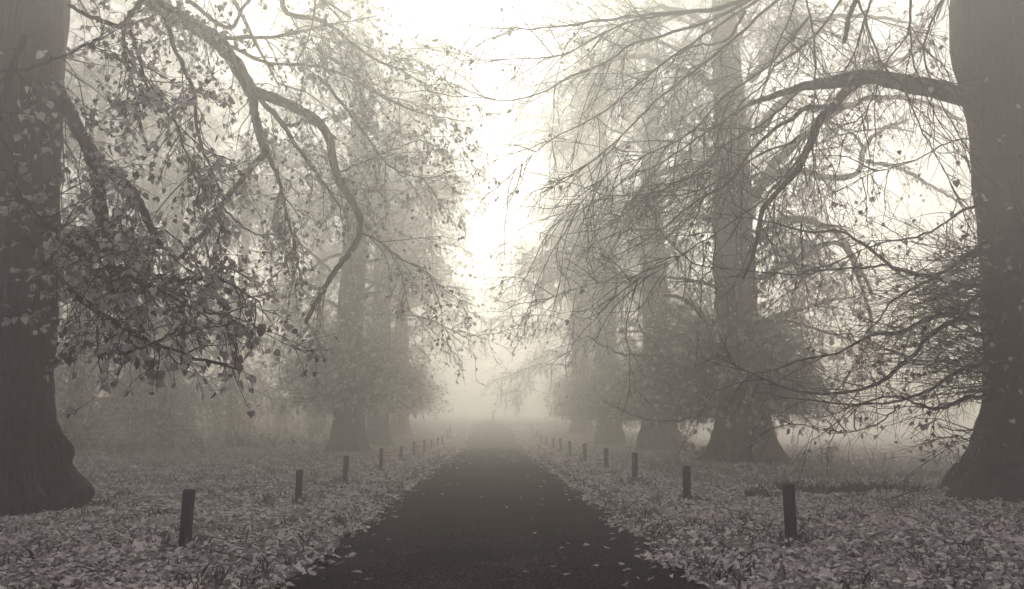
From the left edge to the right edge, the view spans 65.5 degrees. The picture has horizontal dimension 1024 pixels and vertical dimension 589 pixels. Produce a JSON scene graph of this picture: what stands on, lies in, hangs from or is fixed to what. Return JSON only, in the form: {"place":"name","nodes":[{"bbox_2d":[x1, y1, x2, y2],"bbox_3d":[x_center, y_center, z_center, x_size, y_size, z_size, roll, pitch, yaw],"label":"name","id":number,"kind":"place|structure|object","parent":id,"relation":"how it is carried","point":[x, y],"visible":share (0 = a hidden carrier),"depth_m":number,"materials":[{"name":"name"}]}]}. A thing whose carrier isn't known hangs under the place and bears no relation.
{"place":"outdoors","nodes":[
{"label":"outdoors","id":0,"kind":"place"},
{"bbox_2d":[270,413,709,588],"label":"road","id":1,"kind":"structure","parent":0,"point":[467,536],"depth_m":10.18,"materials":[{"name":"grey asphalt"}]},
{"bbox_2d":[0,413,1023,588],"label":"ground","id":2,"kind":"structure","parent":0,"point":[459,420],"depth_m":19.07,"materials":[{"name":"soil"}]},
{"bbox_2d":[55,42,81,419],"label":"woodland tree","id":3,"kind":"object","parent":2,"relation":"on","point":[81,201],"visible":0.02,"depth_m":62.45,"materials":[{"name":"grey plant"}]},
{"bbox_2d":[54,0,156,441],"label":"woodland tree","id":4,"kind":"object","parent":2,"relation":"on","point":[61,367],"visible":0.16,"depth_m":39.32,"materials":[{"name":"grey plant"}]},
{"bbox_2d":[54,0,220,451],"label":"woodland tree","id":5,"kind":"object","parent":2,"relation":"on","point":[71,435],"visible":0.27,"depth_m":46.95,"materials":[{"name":"grey plant"}]},
{"bbox_2d":[55,27,239,443],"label":"woodland tree","id":6,"kind":"object","parent":2,"relation":"on","point":[141,302],"visible":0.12,"depth_m":59.57,"materials":[{"name":"grey plant"}]},
{"bbox_2d":[61,2,280,449],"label":"woodland tree","id":7,"kind":"object","parent":2,"relation":"on","point":[165,437],"visible":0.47,"depth_m":49.40,"materials":[{"name":"grey plant"}]},
{"bbox_2d":[178,489,195,546],"bbox_3d":[-3.955,2.833,9.667,0.125,0.913,0.125,2,-8,-4],"label":"wooden post","id":8,"kind":"object","parent":2,"relation":"on","point":[187,511],"visible":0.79,"depth_m":9.64,"materials":[{"name":"brown wood"}]},
{"bbox_2d":[78,427,328,452],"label":"undergrowth","id":9,"kind":"object","parent":2,"relation":"on","point":[270,443],"visible":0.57,"depth_m":50.19,"materials":[{"name":"grey plant"}]},
{"bbox_2d":[143,67,325,444],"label":"woodland tree","id":10,"kind":"object","parent":2,"relation":"on","point":[259,376],"visible":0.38,"depth_m":62.91,"materials":[{"name":"grey plant"}]},
{"bbox_2d":[0,0,499,516],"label":"lime tree","id":11,"kind":"object","parent":2,"relation":"on","point":[38,470],"visible":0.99,"depth_m":13.70,"materials":[{"name":"grey plant"}]},
{"bbox_2d":[295,470,302,501],"bbox_3d":[-4.121,3.810,15.385,0.125,0.827,0.125,3,-9,-18],"label":"wooden post","id":12,"kind":"object","parent":2,"relation":"on","point":[299,483],"visible":0.73,"depth_m":15.35,"materials":[{"name":"brown wood"}]},
{"bbox_2d":[247,128,373,434],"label":"woodland tree","id":13,"kind":"object","parent":2,"relation":"on","point":[314,427],"visible":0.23,"depth_m":72.62,"materials":[{"name":"grey plant"}]},
{"bbox_2d":[342,456,348,482],"bbox_3d":[-4.171,4.502,19.936,0.125,0.909,0.125,2,-10,-8],"label":"wooden post","id":14,"kind":"object","parent":2,"relation":"on","point":[345,466],"visible":0.74,"depth_m":19.90,"materials":[{"name":"brown wood"}]},
{"bbox_2d":[193,0,529,452],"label":"lime tree","id":15,"kind":"object","parent":2,"relation":"on","point":[347,376],"visible":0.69,"depth_m":42.21,"materials":[{"name":"grey plant"}]},
{"bbox_2d":[241,13,506,446],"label":"lime tree","id":16,"kind":"object","parent":2,"relation":"on","point":[379,434],"visible":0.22,"depth_m":57.12,"materials":[{"name":"grey plant"}]},
{"bbox_2d":[379,448,382,469],"bbox_3d":[-4.377,5.632,26.634,0.125,0.968,0.125,1,-9,-8],"label":"wooden post","id":17,"kind":"object","parent":2,"relation":"on","point":[381,459],"visible":0.73,"depth_m":26.60,"materials":[{"name":"brown wood"}]},
{"bbox_2d":[291,96,489,435],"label":"lime tree","id":18,"kind":"object","parent":2,"relation":"on","point":[397,427],"visible":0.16,"depth_m":71.84,"materials":[{"name":"grey plant"}]},
{"bbox_2d":[399,447,402,459],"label":"wooden post","id":19,"kind":"object","parent":2,"relation":"on","point":[401,451],"visible":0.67,"depth_m":32.83,"materials":[{"name":"brown wood"}]},
{"bbox_2d":[413,441,415,454],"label":"wooden post","id":20,"kind":"object","parent":2,"relation":"on","point":[414,447],"visible":0.75,"depth_m":38.37,"materials":[{"name":"brown wood"}]},
{"bbox_2d":[423,440,425,451],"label":"wooden post","id":21,"kind":"object","parent":2,"relation":"on","point":[424,444],"visible":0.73,"depth_m":43.68,"materials":[{"name":"brown wood"}]},
{"bbox_2d":[164,430,813,546],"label":"tuft grass","id":22,"kind":"structure","parent":2,"relation":"on","point":[200,538],"depth_m":15.29,"materials":[{"name":"plant"}]},
{"bbox_2d":[0,476,1013,588],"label":"fallen twigs","id":23,"kind":"object","parent":2,"relation":"on","point":[198,549],"visible":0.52,"depth_m":9.90,"materials":[{"name":"wood"}]},
{"bbox_2d":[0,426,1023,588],"bbox_3d":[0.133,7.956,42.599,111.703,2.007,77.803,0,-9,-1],"label":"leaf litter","id":24,"kind":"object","parent":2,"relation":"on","point":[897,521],"visible":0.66,"depth_m":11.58,"materials":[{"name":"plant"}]},
{"bbox_2d":[74,442,967,486],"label":"meadow grass","id":25,"kind":"structure","parent":2,"relation":"on","point":[913,461],"depth_m":28.19,"materials":[{"name":"grey plant"}]},
{"bbox_2d":[559,438,561,450],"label":"wooden post","id":26,"kind":"object","parent":2,"relation":"on","point":[560,442],"visible":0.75,"depth_m":44.49,"materials":[{"name":"brown wood"}]},
{"bbox_2d":[568,441,571,456],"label":"wooden post","id":27,"kind":"object","parent":2,"relation":"on","point":[570,447],"visible":0.8,"depth_m":38.04,"materials":[{"name":"brown wood"}]},
{"bbox_2d":[472,92,673,433],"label":"lime tree","id":28,"kind":"object","parent":2,"relation":"on","point":[587,429],"visible":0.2,"depth_m":73.76,"materials":[{"name":"grey plant"}]},
{"bbox_2d":[583,443,586,460],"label":"wooden post","id":29,"kind":"object","parent":2,"relation":"on","point":[584,451],"visible":0.73,"depth_m":32.13,"materials":[{"name":"brown wood"}]},
{"bbox_2d":[470,34,714,444],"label":"lime tree","id":30,"kind":"object","parent":2,"relation":"on","point":[604,434],"visible":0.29,"depth_m":58.87,"materials":[{"name":"grey plant"}]},
{"bbox_2d":[604,448,607,466],"bbox_3d":[3.173,5.650,26.833,0.125,0.925,0.125,3,-12,-15],"label":"wooden post","id":31,"kind":"object","parent":2,"relation":"on","point":[605,456],"visible":0.71,"depth_m":26.82,"materials":[{"name":"brown wood"}]},
{"bbox_2d":[632,453,637,480],"bbox_3d":[3.290,4.746,21.298,0.125,1.000,0.125,3,-9,-17],"label":"wooden post","id":32,"kind":"object","parent":2,"relation":"on","point":[634,465],"visible":0.75,"depth_m":21.27,"materials":[{"name":"brown wood"}]},
{"bbox_2d":[478,0,836,450],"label":"lime tree","id":33,"kind":"object","parent":2,"relation":"on","point":[659,437],"visible":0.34,"depth_m":47.66,"materials":[{"name":"grey plant"}]},
{"bbox_2d":[329,0,1023,502],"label":"lime tree","id":34,"kind":"object","parent":2,"relation":"on","point":[985,38],"visible":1,"depth_m":16.14,"materials":[{"name":"grey plant"}]},
{"bbox_2d":[671,430,693,455],"bbox_3d":[7.958,6.855,36.726,1.171,1.224,0.677,-6,-11,34],"label":"meadow weed","id":35,"kind":"object","parent":2,"relation":"on","point":[685,446],"visible":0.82,"depth_m":36.66,"materials":[{"name":"grey plant"}]},
{"bbox_2d":[682,466,690,498],"bbox_3d":[3.381,3.770,15.379,0.125,0.901,0.125,2,-9,-15],"label":"wooden post","id":36,"kind":"object","parent":2,"relation":"on","point":[686,481],"visible":0.73,"depth_m":15.35,"materials":[{"name":"brown wood"}]},
{"bbox_2d":[692,443,705,456],"bbox_3d":[8.273,6.906,35.467,0.535,0.787,0.854,6,-11,-32],"label":"meadow weed","id":37,"kind":"object","parent":2,"relation":"on","point":[696,452],"visible":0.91,"depth_m":35.40,"materials":[{"name":"grey plant"}]},
{"bbox_2d":[463,0,972,465],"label":"lime tree","id":38,"kind":"object","parent":2,"relation":"on","point":[730,434],"visible":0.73,"depth_m":32.22,"materials":[{"name":"grey plant"}]},
{"bbox_2d":[782,484,797,541],"bbox_3d":[3.532,2.896,10.101,0.125,0.949,0.125,1,-9,-10],"label":"wooden post","id":39,"kind":"object","parent":2,"relation":"on","point":[789,509],"visible":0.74,"depth_m":10.08,"materials":[{"name":"brown wood"}]},
{"bbox_2d":[791,432,798,457],"bbox_3d":[11.977,6.335,33.855,0.485,1.203,0.388,8,-12,-40],"label":"meadow weed","id":40,"kind":"object","parent":2,"relation":"on","point":[793,445],"visible":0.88,"depth_m":33.80,"materials":[{"name":"grey plant"}]},
{"bbox_2d":[796,451,813,463],"bbox_3d":[10.934,6.148,29.731,0.721,0.600,0.467,-5,-11,29],"label":"meadow weed","id":41,"kind":"object","parent":2,"relation":"on","point":[797,459],"visible":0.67,"depth_m":29.66,"materials":[{"name":"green plant"}]},
{"bbox_2d":[817,447,832,462],"bbox_3d":[11.560,6.002,29.591,0.747,0.697,0.552,0,-9,-1],"label":"meadow weed","id":42,"kind":"object","parent":2,"relation":"on","point":[819,455],"visible":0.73,"depth_m":29.59,"materials":[{"name":"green plant"}]},
{"bbox_2d":[822,440,838,461],"bbox_3d":[12.262,6.053,30.788,0.508,0.829,0.860,4,-10,-24],"label":"meadow weed","id":43,"kind":"object","parent":2,"relation":"on","point":[832,449],"visible":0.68,"depth_m":30.66,"materials":[{"name":"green plant"}]},
{"bbox_2d":[742,477,931,497],"bbox_3d":[7.043,4.274,17.772,4.530,0.397,2.900,0,-9,-1],"label":"grass patch","id":44,"kind":"object","parent":2,"relation":"on","point":[856,488],"visible":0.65,"depth_m":17.68,"materials":[{"name":"grey plant"}]},
{"bbox_2d":[868,449,875,466],"bbox_3d":[12.547,5.705,27.712,0.264,0.738,0.304,0,-9,-1],"label":"meadow weed","id":45,"kind":"object","parent":2,"relation":"on","point":[873,457],"visible":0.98,"depth_m":27.76,"materials":[{"name":"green plant"}]},
{"bbox_2d":[891,489,929,498],"bbox_3d":[6.623,3.308,13.206,0.697,0.171,0.022,0,-9,-1],"label":"fallen stick","id":46,"kind":"object","parent":2,"relation":"on","point":[908,492],"visible":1,"depth_m":13.20,"materials":[{"name":"wood"}]},
{"bbox_2d":[902,462,927,481],"bbox_3d":[7.765,3.421,15.345,0.530,0.378,0.022,0,-9,-1],"label":"fallen stick","id":47,"kind":"object","parent":2,"relation":"on","point":[912,472],"visible":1,"depth_m":15.34,"materials":[{"name":"wood"}]},
{"bbox_2d":[54,0,982,428],"label":"sky","id":48,"kind":"structure","parent":0,"point":[464,397],"materials":[{"name":"white"}]}
]}

